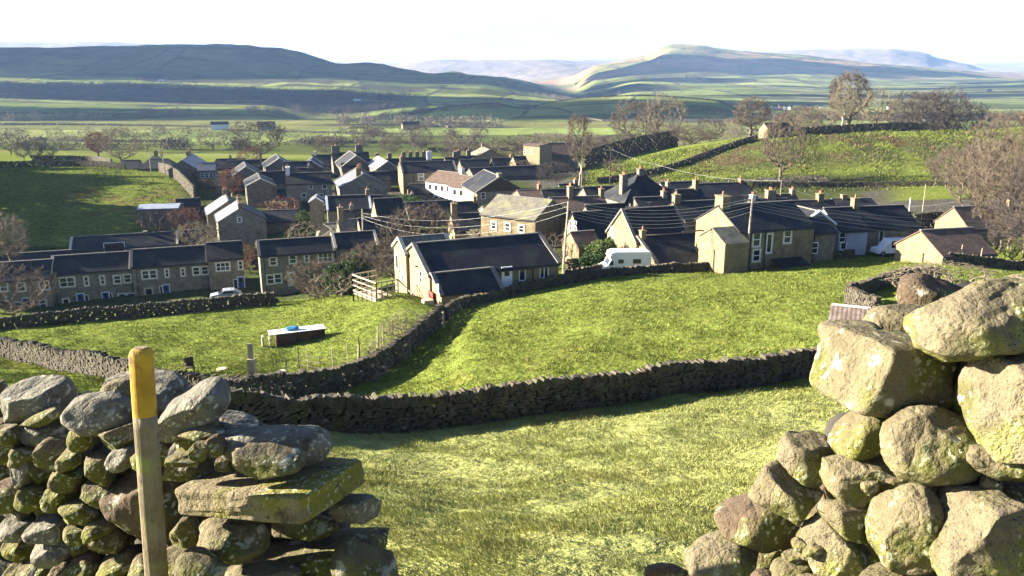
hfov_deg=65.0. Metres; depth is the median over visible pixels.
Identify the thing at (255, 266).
garden wall
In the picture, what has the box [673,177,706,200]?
village house
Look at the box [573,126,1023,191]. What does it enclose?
rough grass
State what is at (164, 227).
bare shrub
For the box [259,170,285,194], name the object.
village house
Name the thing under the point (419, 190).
lean to
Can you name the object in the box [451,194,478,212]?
village house
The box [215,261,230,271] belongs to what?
window
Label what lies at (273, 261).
window
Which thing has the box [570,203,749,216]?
overhead wire
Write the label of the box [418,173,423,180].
window
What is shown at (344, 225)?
village house
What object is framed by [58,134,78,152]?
bare tree
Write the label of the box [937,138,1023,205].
bare thicket
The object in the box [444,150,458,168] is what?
village house
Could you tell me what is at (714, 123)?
bare tree
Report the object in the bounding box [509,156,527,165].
village house
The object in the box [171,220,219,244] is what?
bare shrub
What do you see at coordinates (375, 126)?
bare tree
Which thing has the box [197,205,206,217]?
evergreen bush
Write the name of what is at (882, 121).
bare tree
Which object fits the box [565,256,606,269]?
garden wall
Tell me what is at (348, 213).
village house
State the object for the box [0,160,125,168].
field wall
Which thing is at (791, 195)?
village house
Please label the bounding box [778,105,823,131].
bare tree
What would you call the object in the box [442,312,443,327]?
fence post
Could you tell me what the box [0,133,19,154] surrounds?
bare tree
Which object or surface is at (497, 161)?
village house
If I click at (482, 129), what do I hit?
bare tree
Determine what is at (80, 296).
door
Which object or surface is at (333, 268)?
evergreen bush
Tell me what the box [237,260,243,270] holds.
window
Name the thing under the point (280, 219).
village house
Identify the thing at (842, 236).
window
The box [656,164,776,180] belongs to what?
overhead wire
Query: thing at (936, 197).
ground
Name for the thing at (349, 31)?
sky
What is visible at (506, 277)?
door
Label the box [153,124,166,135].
bare tree
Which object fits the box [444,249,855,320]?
field wall
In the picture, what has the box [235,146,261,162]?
bare tree
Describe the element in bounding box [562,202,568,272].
telegraph pole
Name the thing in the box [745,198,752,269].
telegraph pole
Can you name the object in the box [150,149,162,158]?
cottage
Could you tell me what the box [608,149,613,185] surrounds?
utility pole
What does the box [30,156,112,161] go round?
field wall
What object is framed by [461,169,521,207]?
village house
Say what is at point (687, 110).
field wall
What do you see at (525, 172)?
village hall
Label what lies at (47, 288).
window
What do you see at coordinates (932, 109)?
bare tree
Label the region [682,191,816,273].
stone house
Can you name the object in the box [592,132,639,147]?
bare shrub
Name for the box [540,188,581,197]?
village house
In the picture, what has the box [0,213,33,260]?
bare tree
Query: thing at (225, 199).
detached house
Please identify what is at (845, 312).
hut
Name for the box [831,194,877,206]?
village house
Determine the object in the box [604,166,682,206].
village house
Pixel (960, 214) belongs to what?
barn
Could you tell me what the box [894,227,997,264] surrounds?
barn
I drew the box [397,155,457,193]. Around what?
village house
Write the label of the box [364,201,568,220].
overhead wire
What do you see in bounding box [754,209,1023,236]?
overhead wire
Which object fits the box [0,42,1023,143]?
hills
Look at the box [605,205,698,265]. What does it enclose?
stone cottage
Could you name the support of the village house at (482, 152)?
on the ground at (936, 197)
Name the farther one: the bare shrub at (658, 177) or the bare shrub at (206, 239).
the bare shrub at (658, 177)
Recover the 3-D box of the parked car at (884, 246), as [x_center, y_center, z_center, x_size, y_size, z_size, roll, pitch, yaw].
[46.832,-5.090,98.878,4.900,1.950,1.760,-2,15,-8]
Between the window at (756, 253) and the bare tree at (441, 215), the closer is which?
the window at (756, 253)
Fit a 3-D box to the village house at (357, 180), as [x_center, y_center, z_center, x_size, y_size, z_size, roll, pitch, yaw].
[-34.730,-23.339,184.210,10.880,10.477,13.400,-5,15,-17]
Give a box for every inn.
[425,166,467,198]
[447,174,471,200]
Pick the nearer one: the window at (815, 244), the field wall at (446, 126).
the window at (815, 244)
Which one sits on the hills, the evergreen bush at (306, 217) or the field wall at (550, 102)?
the field wall at (550, 102)
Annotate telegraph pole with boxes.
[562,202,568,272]
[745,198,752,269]
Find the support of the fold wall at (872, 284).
on the ground at (936, 197)
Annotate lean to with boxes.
[407,183,433,197]
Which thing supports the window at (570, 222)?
in the village house at (577, 223)
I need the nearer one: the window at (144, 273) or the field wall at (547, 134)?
the window at (144, 273)
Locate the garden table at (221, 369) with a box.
[216,367,226,374]
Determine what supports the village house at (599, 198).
on the ground at (936, 197)
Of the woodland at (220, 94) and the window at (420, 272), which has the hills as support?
the woodland at (220, 94)
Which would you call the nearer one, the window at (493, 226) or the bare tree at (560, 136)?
the window at (493, 226)
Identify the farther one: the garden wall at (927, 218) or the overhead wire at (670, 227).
the garden wall at (927, 218)
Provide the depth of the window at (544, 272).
77.69 m
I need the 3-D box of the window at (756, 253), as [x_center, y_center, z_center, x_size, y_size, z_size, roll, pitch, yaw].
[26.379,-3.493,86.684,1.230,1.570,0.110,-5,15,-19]
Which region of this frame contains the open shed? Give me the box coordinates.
[136,203,184,226]
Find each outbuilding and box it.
[178,229,199,245]
[226,159,260,176]
[282,161,312,172]
[366,171,390,189]
[370,194,382,203]
[404,200,452,227]
[561,230,599,265]
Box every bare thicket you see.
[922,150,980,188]
[924,140,1015,193]
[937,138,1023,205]
[961,111,1023,198]
[961,133,1023,252]
[986,153,1023,246]
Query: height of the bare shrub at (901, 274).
2.216 m
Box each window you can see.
[0,283,9,292]
[16,282,26,292]
[32,299,47,306]
[38,280,50,290]
[58,276,75,288]
[61,297,69,303]
[82,275,89,286]
[98,275,105,285]
[112,274,122,284]
[122,273,132,283]
[140,269,150,279]
[144,287,153,294]
[148,269,157,279]
[163,268,169,277]
[180,267,185,276]
[191,266,200,275]
[200,265,208,275]
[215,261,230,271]
[233,279,238,287]
[236,216,242,222]
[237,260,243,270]
[266,274,275,284]
[268,257,277,266]
[273,273,282,283]
[288,256,297,264]
[303,255,309,263]
[317,253,333,263]
[395,252,399,271]
[401,266,403,281]
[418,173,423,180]
[419,270,422,284]
[490,220,496,230]
[504,222,510,231]
[517,224,524,232]
[519,270,525,280]
[540,267,548,277]
[569,220,571,230]
[609,226,613,239]
[633,259,640,263]
[751,233,761,247]
[751,248,761,262]
[765,232,773,253]
[782,231,792,244]
[812,242,818,253]
[838,233,845,242]
[840,242,846,249]
[878,231,883,242]
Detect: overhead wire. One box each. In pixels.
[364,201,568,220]
[367,212,566,234]
[368,207,564,227]
[569,206,750,220]
[570,201,749,213]
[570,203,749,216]
[572,198,749,210]
[573,212,748,227]
[575,209,748,224]
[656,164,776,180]
[753,200,961,224]
[753,203,941,227]
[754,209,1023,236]
[755,198,1011,221]
[755,206,911,229]
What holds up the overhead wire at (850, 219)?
attached to the telegraph pole at (749, 229)
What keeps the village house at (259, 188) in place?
on the ground at (936, 197)
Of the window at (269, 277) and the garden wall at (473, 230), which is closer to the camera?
the window at (269, 277)
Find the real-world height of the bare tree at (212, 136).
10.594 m
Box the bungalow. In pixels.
[391,232,561,304]
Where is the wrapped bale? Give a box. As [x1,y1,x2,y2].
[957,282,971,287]
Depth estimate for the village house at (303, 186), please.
172.26 m
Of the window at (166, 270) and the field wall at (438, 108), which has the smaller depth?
the window at (166, 270)
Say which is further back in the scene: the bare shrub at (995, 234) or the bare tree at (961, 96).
the bare tree at (961, 96)
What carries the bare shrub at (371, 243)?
on the ground at (936, 197)
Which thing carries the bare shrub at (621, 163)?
on the ground at (936, 197)
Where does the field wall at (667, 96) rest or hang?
on the hills
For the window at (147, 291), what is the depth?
116.97 m
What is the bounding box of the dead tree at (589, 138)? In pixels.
[564,113,594,185]
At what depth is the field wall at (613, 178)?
224.92 m
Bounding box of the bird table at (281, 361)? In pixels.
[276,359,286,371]
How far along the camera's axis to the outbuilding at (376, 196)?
162.21 m
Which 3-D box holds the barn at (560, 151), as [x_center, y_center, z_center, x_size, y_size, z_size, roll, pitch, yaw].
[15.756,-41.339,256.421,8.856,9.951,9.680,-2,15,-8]
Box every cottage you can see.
[120,160,142,168]
[137,158,176,170]
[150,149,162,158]
[512,182,543,197]
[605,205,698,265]
[797,205,836,227]
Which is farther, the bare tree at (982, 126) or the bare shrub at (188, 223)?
the bare tree at (982, 126)
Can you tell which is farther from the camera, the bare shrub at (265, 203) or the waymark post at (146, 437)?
the bare shrub at (265, 203)
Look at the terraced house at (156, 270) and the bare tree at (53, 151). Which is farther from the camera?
the bare tree at (53, 151)
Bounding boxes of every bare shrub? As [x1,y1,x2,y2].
[132,209,184,231]
[166,208,203,228]
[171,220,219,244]
[192,237,219,244]
[242,242,254,273]
[247,202,290,210]
[266,195,298,208]
[280,257,347,298]
[284,220,320,237]
[301,271,356,297]
[326,251,387,290]
[344,237,394,278]
[353,360,389,382]
[365,334,411,360]
[372,246,394,278]
[379,309,432,336]
[439,142,500,156]
[466,229,489,237]
[479,140,523,156]
[507,160,536,165]
[534,161,577,184]
[543,232,571,261]
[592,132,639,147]
[601,159,626,171]
[648,174,666,182]
[671,126,717,144]
[879,263,962,287]
[913,260,1000,282]
[985,211,1023,260]
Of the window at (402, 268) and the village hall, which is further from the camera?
the village hall
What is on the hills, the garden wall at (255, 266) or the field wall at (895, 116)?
the field wall at (895, 116)
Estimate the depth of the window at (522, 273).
76.79 m
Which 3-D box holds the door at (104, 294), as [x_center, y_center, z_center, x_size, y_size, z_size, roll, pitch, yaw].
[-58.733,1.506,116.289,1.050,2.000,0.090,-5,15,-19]
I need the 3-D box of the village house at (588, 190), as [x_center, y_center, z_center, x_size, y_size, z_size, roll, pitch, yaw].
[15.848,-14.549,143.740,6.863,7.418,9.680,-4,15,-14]
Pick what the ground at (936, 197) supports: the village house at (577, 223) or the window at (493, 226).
the village house at (577, 223)
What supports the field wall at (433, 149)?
on the ground at (936, 197)
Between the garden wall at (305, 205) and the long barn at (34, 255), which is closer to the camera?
the long barn at (34, 255)
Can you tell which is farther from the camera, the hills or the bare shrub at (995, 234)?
the hills
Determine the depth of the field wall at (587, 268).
86.96 m
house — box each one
[0,258,54,306]
[50,250,134,303]
[130,244,209,296]
[167,149,206,177]
[197,162,217,179]
[204,187,235,232]
[205,240,244,289]
[210,121,228,129]
[214,154,245,170]
[214,171,233,194]
[214,184,267,245]
[231,162,258,183]
[243,173,276,206]
[256,235,336,294]
[257,121,274,129]
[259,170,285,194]
[260,158,268,169]
[262,154,287,170]
[262,209,297,233]
[277,188,286,200]
[285,165,331,211]
[296,163,310,171]
[307,156,323,171]
[312,150,331,170]
[316,222,336,235]
[325,187,371,222]
[330,230,379,274]
[331,143,369,172]
[333,163,388,197]
[335,150,368,176]
[336,204,357,231]
[341,162,355,174]
[343,202,354,218]
[356,216,402,253]
[367,155,397,170]
[370,152,399,166]
[370,197,407,235]
[383,170,397,184]
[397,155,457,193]
[401,121,419,129]
[401,150,425,161]
[426,151,443,160]
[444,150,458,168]
[448,200,480,238]
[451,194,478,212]
[456,149,474,158]
[457,159,490,171]
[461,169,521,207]
[471,142,503,161]
[479,194,566,243]
[489,153,511,166]
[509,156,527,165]
[523,143,552,172]
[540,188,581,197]
[548,183,606,239]
[557,177,578,187]
[563,210,607,253]
[576,185,615,195]
[581,203,625,225]
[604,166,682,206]
[628,188,670,206]
[658,181,691,191]
[662,179,672,192]
[669,191,714,230]
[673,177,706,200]
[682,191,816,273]
[688,172,757,202]
[746,187,787,202]
[776,186,798,199]
[793,190,836,209]
[808,216,837,261]
[821,206,869,254]
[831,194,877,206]
[850,194,921,252]
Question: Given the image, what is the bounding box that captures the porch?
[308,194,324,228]
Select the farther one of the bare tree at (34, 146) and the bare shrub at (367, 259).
the bare tree at (34, 146)
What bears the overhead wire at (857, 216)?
attached to the telegraph pole at (749, 229)
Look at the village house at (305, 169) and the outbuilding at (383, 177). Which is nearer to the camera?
the outbuilding at (383, 177)
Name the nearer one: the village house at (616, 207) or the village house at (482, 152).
the village house at (616, 207)
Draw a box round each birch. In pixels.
[213,166,242,196]
[830,83,860,125]
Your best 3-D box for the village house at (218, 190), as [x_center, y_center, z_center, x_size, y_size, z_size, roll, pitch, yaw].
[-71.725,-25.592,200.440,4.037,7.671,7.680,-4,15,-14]
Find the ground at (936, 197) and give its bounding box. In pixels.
[0,127,1023,575]
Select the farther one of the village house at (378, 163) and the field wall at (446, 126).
the field wall at (446, 126)
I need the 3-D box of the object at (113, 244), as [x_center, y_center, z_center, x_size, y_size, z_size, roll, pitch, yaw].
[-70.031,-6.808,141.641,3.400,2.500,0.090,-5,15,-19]
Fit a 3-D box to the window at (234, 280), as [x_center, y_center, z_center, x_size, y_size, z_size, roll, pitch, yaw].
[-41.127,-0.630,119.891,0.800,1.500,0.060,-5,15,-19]
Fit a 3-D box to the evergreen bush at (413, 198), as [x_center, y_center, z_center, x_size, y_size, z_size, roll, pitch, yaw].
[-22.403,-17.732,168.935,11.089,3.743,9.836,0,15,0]
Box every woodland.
[0,79,423,115]
[0,86,1023,127]
[0,123,758,150]
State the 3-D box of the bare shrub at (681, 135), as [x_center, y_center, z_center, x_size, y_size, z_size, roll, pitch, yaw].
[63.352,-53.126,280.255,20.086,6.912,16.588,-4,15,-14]
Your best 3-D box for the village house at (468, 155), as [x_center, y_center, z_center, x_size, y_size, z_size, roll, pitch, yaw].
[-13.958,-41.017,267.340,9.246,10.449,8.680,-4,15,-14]
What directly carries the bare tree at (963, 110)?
on the ground at (936, 197)
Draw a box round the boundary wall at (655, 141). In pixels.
[584,130,678,166]
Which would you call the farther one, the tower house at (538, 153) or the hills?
the hills
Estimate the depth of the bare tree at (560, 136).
343.00 m
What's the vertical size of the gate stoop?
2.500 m
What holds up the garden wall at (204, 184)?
on the ground at (936, 197)
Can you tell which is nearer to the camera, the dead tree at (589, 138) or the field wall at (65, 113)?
the dead tree at (589, 138)
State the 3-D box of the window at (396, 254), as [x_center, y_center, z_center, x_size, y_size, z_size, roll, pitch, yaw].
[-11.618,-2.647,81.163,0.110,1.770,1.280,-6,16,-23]
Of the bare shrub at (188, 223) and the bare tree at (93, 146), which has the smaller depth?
the bare shrub at (188, 223)
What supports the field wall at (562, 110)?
on the hills
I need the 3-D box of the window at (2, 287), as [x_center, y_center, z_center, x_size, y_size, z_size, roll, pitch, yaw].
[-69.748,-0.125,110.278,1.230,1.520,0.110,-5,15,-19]
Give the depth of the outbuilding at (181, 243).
148.24 m
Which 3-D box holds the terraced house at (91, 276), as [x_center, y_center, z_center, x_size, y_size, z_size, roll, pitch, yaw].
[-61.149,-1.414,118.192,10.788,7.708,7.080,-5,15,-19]
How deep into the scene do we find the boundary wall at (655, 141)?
274.81 m
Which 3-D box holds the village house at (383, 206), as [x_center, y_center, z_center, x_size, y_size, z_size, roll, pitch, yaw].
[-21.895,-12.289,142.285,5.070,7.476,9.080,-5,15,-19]
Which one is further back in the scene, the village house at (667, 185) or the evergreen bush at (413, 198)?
the evergreen bush at (413, 198)
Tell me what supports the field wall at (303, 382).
on the ground at (936, 197)
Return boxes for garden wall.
[158,162,195,197]
[197,180,244,190]
[249,255,258,269]
[264,201,325,212]
[466,229,480,237]
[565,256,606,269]
[913,211,943,228]
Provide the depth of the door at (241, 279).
120.04 m
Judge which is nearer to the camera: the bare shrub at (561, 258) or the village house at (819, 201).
the bare shrub at (561, 258)
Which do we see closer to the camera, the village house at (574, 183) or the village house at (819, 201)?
the village house at (819, 201)
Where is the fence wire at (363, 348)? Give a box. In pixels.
[303,313,425,357]
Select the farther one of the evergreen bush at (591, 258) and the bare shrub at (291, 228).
the bare shrub at (291, 228)
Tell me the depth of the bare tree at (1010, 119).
293.96 m
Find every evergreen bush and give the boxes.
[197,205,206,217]
[243,242,257,263]
[295,210,309,225]
[320,260,363,295]
[344,249,373,289]
[390,193,424,204]
[544,185,578,188]
[576,252,603,267]
[582,237,616,259]
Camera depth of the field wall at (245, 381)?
35.17 m
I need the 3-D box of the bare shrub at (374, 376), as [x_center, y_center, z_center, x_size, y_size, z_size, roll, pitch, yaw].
[-8.468,4.943,47.874,3.044,1.416,3.018,3,15,11]
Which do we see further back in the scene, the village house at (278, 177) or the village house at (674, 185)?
the village house at (278, 177)
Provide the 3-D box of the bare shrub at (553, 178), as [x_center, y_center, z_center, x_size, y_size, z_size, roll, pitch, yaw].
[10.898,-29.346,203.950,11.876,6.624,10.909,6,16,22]
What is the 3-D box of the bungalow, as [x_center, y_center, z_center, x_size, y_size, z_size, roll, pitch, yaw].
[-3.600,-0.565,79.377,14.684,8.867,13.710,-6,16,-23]
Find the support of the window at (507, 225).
in the village house at (498, 205)
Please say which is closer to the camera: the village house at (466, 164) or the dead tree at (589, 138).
the dead tree at (589, 138)
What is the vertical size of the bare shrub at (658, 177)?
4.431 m
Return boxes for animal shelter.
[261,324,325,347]
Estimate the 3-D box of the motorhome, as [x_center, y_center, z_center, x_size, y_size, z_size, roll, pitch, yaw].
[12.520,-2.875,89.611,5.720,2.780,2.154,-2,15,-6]
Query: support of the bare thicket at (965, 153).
on the ground at (936, 197)
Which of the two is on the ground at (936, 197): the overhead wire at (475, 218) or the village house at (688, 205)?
the village house at (688, 205)
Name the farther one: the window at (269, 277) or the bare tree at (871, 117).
the bare tree at (871, 117)
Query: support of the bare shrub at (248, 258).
on the ground at (936, 197)
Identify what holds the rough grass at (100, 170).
on the ground at (936, 197)
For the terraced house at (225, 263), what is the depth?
119.24 m
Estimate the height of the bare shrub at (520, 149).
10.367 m
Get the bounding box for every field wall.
[0,112,160,113]
[0,123,210,126]
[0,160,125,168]
[0,292,279,330]
[0,336,239,385]
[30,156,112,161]
[31,138,160,142]
[78,345,816,434]
[222,129,405,134]
[222,375,253,389]
[244,302,445,398]
[298,140,479,144]
[385,103,488,117]
[394,115,448,127]
[424,147,518,151]
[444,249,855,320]
[492,96,597,107]
[519,107,602,120]
[534,133,711,140]
[563,263,603,273]
[595,135,758,183]
[598,95,735,108]
[613,109,758,115]
[752,180,1007,187]
[773,116,999,117]
[799,122,941,135]
[946,252,1023,270]
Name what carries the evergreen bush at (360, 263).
on the ground at (936, 197)
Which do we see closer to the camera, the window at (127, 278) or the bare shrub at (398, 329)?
the bare shrub at (398, 329)
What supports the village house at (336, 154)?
on the ground at (936, 197)
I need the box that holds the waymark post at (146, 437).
[128,346,168,575]
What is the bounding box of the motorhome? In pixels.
[599,248,651,268]
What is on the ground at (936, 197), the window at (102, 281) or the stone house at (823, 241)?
the stone house at (823, 241)
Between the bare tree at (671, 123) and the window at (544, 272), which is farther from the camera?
the bare tree at (671, 123)
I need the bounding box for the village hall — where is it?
[465,161,549,179]
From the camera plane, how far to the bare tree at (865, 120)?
321.08 m
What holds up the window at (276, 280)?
in the terraced house at (277, 258)
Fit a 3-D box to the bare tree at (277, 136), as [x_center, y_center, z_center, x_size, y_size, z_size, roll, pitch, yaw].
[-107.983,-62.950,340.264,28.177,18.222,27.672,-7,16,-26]
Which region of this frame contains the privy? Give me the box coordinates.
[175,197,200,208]
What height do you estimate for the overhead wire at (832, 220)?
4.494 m
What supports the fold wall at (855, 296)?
on the ground at (936, 197)
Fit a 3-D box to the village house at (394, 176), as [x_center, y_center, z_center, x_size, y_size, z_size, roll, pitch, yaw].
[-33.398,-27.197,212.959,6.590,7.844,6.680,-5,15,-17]
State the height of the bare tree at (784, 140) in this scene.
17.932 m
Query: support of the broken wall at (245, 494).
on the ground at (936, 197)
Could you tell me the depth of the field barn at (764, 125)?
250.95 m
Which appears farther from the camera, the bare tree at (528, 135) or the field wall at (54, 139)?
the field wall at (54, 139)
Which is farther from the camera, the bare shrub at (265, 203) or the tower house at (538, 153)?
the tower house at (538, 153)
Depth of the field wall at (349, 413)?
28.44 m
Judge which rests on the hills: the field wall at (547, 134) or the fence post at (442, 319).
the field wall at (547, 134)
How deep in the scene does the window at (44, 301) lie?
112.43 m
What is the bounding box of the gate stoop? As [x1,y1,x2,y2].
[247,344,256,374]
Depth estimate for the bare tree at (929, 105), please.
318.43 m
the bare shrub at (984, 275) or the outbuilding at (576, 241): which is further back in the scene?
the outbuilding at (576, 241)
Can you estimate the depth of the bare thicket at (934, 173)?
168.16 m
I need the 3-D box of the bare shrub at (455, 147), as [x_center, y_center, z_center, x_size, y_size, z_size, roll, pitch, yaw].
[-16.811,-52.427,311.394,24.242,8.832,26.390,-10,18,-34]
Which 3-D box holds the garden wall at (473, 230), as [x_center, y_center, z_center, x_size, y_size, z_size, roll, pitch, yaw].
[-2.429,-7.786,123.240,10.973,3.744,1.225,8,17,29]
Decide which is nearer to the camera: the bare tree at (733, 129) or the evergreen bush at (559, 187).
the evergreen bush at (559, 187)
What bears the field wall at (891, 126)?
on the ground at (936, 197)
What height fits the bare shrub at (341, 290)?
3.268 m
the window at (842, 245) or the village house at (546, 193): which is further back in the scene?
the village house at (546, 193)
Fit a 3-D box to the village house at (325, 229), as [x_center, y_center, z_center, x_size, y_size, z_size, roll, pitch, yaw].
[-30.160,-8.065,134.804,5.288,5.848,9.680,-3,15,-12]
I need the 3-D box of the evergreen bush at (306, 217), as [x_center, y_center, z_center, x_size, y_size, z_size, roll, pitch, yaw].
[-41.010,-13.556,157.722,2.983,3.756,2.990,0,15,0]
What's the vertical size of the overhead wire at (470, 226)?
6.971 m
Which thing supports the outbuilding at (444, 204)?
on the ground at (936, 197)
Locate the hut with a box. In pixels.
[828,303,870,319]
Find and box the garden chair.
[184,356,194,371]
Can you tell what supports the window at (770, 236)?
in the stone house at (778, 241)
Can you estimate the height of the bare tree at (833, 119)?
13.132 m
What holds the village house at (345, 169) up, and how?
on the ground at (936, 197)
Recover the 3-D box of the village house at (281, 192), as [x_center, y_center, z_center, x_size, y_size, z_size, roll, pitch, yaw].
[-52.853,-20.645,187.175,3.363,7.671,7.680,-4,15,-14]
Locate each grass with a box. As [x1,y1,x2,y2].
[0,160,210,250]
[326,387,848,575]
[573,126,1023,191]
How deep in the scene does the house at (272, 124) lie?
707.83 m
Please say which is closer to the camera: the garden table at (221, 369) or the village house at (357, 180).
the garden table at (221, 369)
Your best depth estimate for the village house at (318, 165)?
231.38 m
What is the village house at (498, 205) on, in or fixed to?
on the ground at (936, 197)
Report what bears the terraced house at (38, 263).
on the ground at (936, 197)
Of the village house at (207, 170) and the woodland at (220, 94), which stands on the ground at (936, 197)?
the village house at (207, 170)
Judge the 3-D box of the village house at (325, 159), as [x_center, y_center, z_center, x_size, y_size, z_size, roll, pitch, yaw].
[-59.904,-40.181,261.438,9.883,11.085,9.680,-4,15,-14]
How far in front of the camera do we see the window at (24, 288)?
111.10 m
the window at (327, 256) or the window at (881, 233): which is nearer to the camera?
the window at (881, 233)
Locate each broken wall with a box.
[0,368,398,575]
[644,273,1023,575]
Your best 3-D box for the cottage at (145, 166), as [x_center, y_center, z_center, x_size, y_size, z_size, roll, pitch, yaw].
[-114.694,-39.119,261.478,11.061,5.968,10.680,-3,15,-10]
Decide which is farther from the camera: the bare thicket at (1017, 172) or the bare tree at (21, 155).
the bare tree at (21, 155)
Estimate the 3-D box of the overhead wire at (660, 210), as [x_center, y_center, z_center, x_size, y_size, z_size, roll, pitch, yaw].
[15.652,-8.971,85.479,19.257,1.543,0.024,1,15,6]
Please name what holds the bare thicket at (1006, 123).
on the ground at (936, 197)
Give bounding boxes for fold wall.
[843,285,880,307]
[844,265,942,294]
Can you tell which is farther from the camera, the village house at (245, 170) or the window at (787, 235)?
the village house at (245, 170)
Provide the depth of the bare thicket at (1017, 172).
89.53 m
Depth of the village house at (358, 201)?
149.66 m
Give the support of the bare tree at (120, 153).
on the ground at (936, 197)
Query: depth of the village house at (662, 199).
122.49 m
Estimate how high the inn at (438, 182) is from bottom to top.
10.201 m
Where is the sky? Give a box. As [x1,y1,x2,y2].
[0,0,1023,63]
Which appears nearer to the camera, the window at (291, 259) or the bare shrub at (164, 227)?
the window at (291, 259)
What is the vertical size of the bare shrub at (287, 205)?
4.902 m
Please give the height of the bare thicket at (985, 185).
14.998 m
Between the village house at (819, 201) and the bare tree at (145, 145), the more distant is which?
the bare tree at (145, 145)
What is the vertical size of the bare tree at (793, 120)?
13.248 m
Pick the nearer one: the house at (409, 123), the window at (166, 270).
the window at (166, 270)
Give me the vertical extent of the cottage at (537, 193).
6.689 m
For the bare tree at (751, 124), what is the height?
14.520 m
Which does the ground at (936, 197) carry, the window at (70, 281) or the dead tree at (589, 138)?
the dead tree at (589, 138)
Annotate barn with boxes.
[0,249,74,261]
[69,230,178,253]
[548,142,577,171]
[758,122,792,138]
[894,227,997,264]
[933,199,1023,237]
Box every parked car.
[210,287,240,297]
[870,237,904,255]
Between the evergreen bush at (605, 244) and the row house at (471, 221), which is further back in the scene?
the row house at (471, 221)
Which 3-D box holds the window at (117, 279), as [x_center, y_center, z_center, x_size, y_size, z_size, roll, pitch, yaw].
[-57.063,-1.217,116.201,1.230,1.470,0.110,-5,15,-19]
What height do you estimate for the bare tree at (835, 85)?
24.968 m
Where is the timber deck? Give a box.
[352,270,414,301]
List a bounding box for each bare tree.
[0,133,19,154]
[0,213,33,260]
[0,259,61,317]
[13,142,30,160]
[24,140,42,156]
[38,143,57,160]
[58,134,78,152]
[83,129,108,155]
[94,124,144,161]
[131,132,158,151]
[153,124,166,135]
[194,130,226,149]
[224,120,285,157]
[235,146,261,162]
[313,135,338,152]
[350,124,373,150]
[365,125,380,139]
[374,200,464,242]
[379,135,402,154]
[408,122,432,152]
[441,132,466,152]
[468,126,489,139]
[512,133,540,148]
[536,131,573,143]
[583,136,610,147]
[609,97,666,142]
[638,91,692,133]
[697,116,726,141]
[717,118,744,140]
[732,95,773,136]
[759,110,808,181]
[772,112,806,132]
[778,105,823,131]
[795,106,838,129]
[825,68,874,124]
[840,113,880,124]
[857,87,901,122]
[868,118,900,125]
[884,89,949,127]
[886,98,924,125]
[901,90,958,128]
[913,84,981,129]
[932,98,993,129]
[970,121,1004,129]
[994,111,1022,127]
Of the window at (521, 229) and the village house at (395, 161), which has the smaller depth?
the window at (521, 229)
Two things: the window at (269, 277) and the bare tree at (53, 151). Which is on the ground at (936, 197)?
the bare tree at (53, 151)
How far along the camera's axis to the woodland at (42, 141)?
463.72 m
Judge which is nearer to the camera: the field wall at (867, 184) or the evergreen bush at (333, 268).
the evergreen bush at (333, 268)
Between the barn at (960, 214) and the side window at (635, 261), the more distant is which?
the barn at (960, 214)
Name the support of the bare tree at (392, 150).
on the ground at (936, 197)
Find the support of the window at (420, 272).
in the bungalow
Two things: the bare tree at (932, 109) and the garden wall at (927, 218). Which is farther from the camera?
the bare tree at (932, 109)
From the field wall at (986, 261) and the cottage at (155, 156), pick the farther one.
the cottage at (155, 156)
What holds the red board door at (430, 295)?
in the bungalow
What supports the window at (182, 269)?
in the terraced house at (156, 270)
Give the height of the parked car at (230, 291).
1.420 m
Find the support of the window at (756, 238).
in the stone house at (778, 241)
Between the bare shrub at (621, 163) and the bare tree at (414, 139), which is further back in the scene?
the bare tree at (414, 139)
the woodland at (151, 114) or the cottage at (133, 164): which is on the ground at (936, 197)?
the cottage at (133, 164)
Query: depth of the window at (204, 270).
118.93 m
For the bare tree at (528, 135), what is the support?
on the ground at (936, 197)
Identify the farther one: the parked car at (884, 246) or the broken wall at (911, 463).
the parked car at (884, 246)
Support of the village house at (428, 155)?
on the ground at (936, 197)
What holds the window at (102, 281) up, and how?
in the terraced house at (91, 276)
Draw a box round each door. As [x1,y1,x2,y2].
[76,293,84,301]
[101,291,109,298]
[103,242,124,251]
[162,284,169,292]
[237,276,244,287]
[428,290,433,299]
[501,266,511,286]
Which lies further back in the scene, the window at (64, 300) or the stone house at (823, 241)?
the window at (64, 300)
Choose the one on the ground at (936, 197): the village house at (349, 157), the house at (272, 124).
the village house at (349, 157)
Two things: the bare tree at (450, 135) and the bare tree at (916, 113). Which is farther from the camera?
the bare tree at (450, 135)
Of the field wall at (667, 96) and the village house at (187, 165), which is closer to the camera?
the village house at (187, 165)
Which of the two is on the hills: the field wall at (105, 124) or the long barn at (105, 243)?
the field wall at (105, 124)
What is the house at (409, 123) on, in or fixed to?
on the hills
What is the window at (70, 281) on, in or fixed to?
in the terraced house at (91, 276)
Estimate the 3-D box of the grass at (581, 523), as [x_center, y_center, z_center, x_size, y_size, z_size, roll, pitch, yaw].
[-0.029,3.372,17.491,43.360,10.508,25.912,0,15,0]
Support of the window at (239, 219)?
in the detached house at (238, 219)
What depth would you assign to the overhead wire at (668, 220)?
85.81 m

